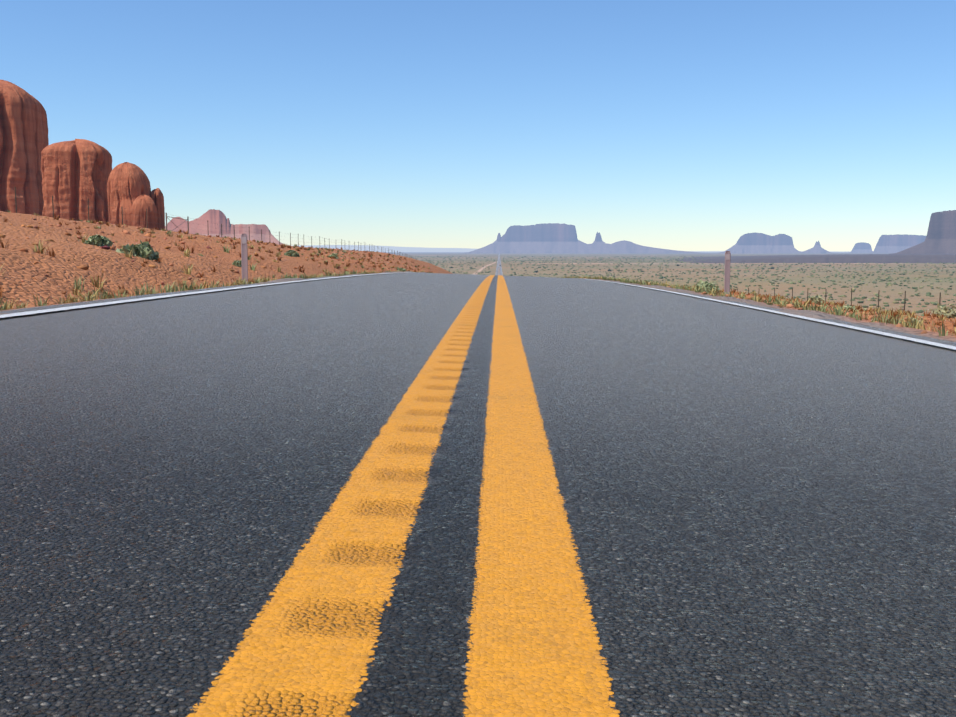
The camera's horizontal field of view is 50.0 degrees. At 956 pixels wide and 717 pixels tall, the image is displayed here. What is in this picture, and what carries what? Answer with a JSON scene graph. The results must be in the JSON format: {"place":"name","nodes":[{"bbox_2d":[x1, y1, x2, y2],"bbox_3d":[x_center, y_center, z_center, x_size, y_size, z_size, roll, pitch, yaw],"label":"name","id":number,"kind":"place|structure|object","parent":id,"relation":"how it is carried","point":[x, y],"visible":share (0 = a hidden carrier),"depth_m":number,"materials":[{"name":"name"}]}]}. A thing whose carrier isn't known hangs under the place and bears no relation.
{"place":"outdoors","nodes":[
{"label":"outdoors","id":0,"kind":"place"},
{"bbox_2d":[0,210,432,308],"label":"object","id":1,"kind":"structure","parent":0,"point":[40,250],"depth_m":28.40,"materials":[{"name":"plant"}]},
{"bbox_2d":[165,209,282,244],"bbox_3d":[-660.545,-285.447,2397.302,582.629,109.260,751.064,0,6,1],"label":"mesa","id":2,"kind":"structure","parent":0,"point":[201,224],"depth_m":2167.88,"materials":[{"name":"stone"}]},
{"bbox_2d":[0,255,498,716],"bbox_3d":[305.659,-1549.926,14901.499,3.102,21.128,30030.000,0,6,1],"label":"asphalt lane","id":3,"kind":"structure","parent":0,"point":[171,467],"depth_m":2.44,"materials":[{"name":"grey asphalt"}]},
{"bbox_2d":[0,262,497,317],"bbox_3d":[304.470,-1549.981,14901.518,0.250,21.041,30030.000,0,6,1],"label":"white edge line","id":4,"kind":"object","parent":3,"relation":"on","point":[61,308],"visible":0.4,"depth_m":8.76,"materials":[{"name":"paint"}]},
{"bbox_2d":[0,211,498,314],"bbox_3d":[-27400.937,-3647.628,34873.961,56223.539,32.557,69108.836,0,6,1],"label":"desert terrain","id":5,"kind":"structure","parent":0,"point":[61,271],"depth_m":20.42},
{"bbox_2d":[0,80,48,215],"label":"rock formation","id":6,"kind":"object","parent":5,"relation":"on","point":[24,141],"visible":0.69,"depth_m":232.18,"materials":[{"name":"stone"}]},
{"bbox_2d":[41,139,111,223],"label":"rock formation","id":7,"kind":"object","parent":5,"relation":"on","point":[76,171],"visible":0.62,"depth_m":199.54,"materials":[{"name":"stone"}]},
{"bbox_2d":[107,162,150,225],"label":"rock formation","id":8,"kind":"object","parent":5,"relation":"on","point":[128,183],"visible":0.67,"depth_m":181.76,"materials":[{"name":"stone"}]},
{"bbox_2d":[132,195,157,228],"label":"rock formation","id":9,"kind":"object","parent":5,"relation":"on","point":[141,203],"visible":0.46,"depth_m":179.86,"materials":[{"name":"stone"}]},
{"bbox_2d":[150,188,164,229],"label":"rock formation","id":10,"kind":"object","parent":5,"relation":"on","point":[156,196],"visible":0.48,"depth_m":186.44,"materials":[{"name":"stone"}]},
{"bbox_2d":[0,187,413,258],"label":"fence","id":11,"kind":"object","parent":5,"relation":"on","point":[187,219],"visible":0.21,"depth_m":58.99,"materials":[{"name":"metal"}]},
{"bbox_2d":[0,215,431,306],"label":"grass tufts","id":12,"kind":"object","parent":5,"relation":"on","point":[121,291],"depth_m":27.15,"materials":[{"name":"plant"}]},
{"bbox_2d":[241,234,247,283],"bbox_3d":[-4.676,-1.849,20.532,0.125,1.300,0.034,0,6,1],"label":"delineator","id":13,"kind":"object","parent":5,"relation":"on","point":[244,257],"visible":0.65,"depth_m":20.51,"materials":[{"name":"grey"}]},
{"bbox_2d":[327,250,405,270],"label":"bank shrubs","id":14,"kind":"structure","parent":5,"relation":"on","point":[337,257],"depth_m":64.63,"materials":[{"name":"green plant"}]},
{"bbox_2d":[297,245,476,251],"bbox_3d":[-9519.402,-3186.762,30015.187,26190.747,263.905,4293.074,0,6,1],"label":"plateau","id":15,"kind":"structure","parent":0,"point":[393,248],"depth_m":28554.81,"materials":[{"name":"blue"}]},
{"bbox_2d":[162,275,635,716],"bbox_3d":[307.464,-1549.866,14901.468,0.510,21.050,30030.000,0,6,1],"label":"road center lines","id":16,"kind":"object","parent":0,"point":[432,559],"depth_m":1.56,"materials":[{"name":"yellow paint"}]},
{"bbox_2d":[0,0,955,250],"label":"sky","id":17,"kind":"structure","parent":0,"point":[680,125],"materials":[{"name":"blue"}]},
{"bbox_2d":[473,262,495,274],"bbox_3d":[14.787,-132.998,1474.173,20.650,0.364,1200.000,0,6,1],"label":"dirt track","id":18,"kind":"structure","parent":0,"point":[481,269],"depth_m":1232.22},
{"bbox_2d":[466,223,700,252],"bbox_3d":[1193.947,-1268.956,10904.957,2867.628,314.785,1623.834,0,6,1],"label":"mesa","id":19,"kind":"structure","parent":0,"point":[550,238],"depth_m":10384.90,"materials":[{"name":"stone"}]},
{"bbox_2d":[499,254,955,716],"bbox_3d":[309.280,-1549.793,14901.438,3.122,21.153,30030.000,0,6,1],"label":"asphalt lane","id":20,"kind":"structure","parent":0,"point":[764,502],"depth_m":2.22,"materials":[{"name":"grey asphalt"}]},
{"bbox_2d":[500,261,955,349],"bbox_3d":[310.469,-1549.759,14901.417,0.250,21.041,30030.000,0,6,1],"label":"white edge line","id":21,"kind":"object","parent":20,"relation":"on","point":[899,336],"visible":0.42,"depth_m":8.88,"materials":[{"name":"paint"}]},
{"bbox_2d":[499,252,955,342],"bbox_3d":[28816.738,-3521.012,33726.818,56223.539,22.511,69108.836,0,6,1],"label":"desert terrain","id":22,"kind":"structure","parent":0,"point":[806,282],"depth_m":839.45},
{"bbox_2d":[84,234,719,291],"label":"roadside shrubs","id":23,"kind":"object","parent":22,"relation":"on","point":[145,250],"visible":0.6,"depth_m":19.45,"materials":[{"name":"green plant"}]},
{"bbox_2d":[0,269,955,335],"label":"road shoulder","id":24,"kind":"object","parent":22,"relation":"on","point":[837,310],"depth_m":11.68},
{"bbox_2d":[451,260,774,272],"bbox_3d":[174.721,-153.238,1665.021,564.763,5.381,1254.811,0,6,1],"label":"shrubs","id":25,"kind":"object","parent":22,"relation":"on","point":[642,271],"visible":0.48,"depth_m":1237.11,"materials":[{"name":"green plant"}]},
{"bbox_2d":[410,256,955,316],"bbox_3d":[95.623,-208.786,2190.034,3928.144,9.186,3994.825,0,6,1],"label":"valley floor shrubs","id":26,"kind":"object","parent":22,"relation":"on","point":[833,281],"depth_m":960.73,"materials":[{"name":"green plant"}]},
{"bbox_2d":[724,251,730,293],"bbox_3d":[5.630,-1.776,23.143,0.125,1.300,0.034,0,6,1],"label":"delineator","id":27,"kind":"object","parent":22,"relation":"on","point":[727,271],"visible":0.77,"depth_m":23.13,"materials":[{"name":"grey plastic"}]},
{"bbox_2d":[583,278,955,337],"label":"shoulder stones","id":28,"kind":"object","parent":22,"relation":"on","point":[847,313],"visible":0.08,"depth_m":12.81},
{"bbox_2d":[662,283,955,323],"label":"shrubs","id":29,"kind":"object","parent":22,"relation":"on","point":[944,309],"visible":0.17,"depth_m":16.61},
{"bbox_2d":[679,284,955,333],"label":"shoulder grass","id":30,"kind":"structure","parent":22,"relation":"on","point":[871,310],"depth_m":17.16,"materials":[{"name":"plant"}]},
{"bbox_2d":[737,288,950,311],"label":"fence","id":31,"kind":"object","parent":22,"relation":"on","point":[864,300],"visible":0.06,"depth_m":48.67,"materials":[{"name":"wood"}]},
{"bbox_2d":[689,251,850,251],"bbox_3d":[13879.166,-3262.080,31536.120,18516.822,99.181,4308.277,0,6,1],"label":"plateau","id":32,"kind":"structure","parent":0,"point":[723,251],"depth_m":30458.96,"materials":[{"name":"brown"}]},
{"bbox_2d":[719,233,832,252],"bbox_3d":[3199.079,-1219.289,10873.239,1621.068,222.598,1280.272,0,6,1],"label":"mesa","id":33,"kind":"structure","parent":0,"point":[758,243],"depth_m":10479.87,"materials":[{"name":"stone"}]},
{"bbox_2d":[678,254,955,262],"bbox_3d":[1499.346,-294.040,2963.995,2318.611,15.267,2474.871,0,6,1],"label":"dark plateau","id":34,"kind":"structure","parent":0,"point":[888,258],"depth_m":2118.43,"materials":[{"name":"stone"}]},
{"bbox_2d":[849,242,872,252],"bbox_3d":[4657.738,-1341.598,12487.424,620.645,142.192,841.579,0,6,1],"label":"mesa","id":35,"kind":"structure","parent":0,"point":[861,247],"depth_m":12244.56,"materials":[{"name":"stone"}]},
{"bbox_2d":[870,234,925,252],"bbox_3d":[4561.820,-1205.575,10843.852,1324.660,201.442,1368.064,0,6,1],"label":"mesa","id":36,"kind":"structure","parent":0,"point":[896,243],"depth_m":10447.61,"materials":[{"name":"stone"}]},
{"bbox_2d":[892,210,955,253],"bbox_3d":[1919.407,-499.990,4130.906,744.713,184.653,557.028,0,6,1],"label":"butte","id":37,"kind":"object","parent":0,"point":[941,236],"visible":0.92,"depth_m":3968.76,"materials":[{"name":"stone"}]}
]}

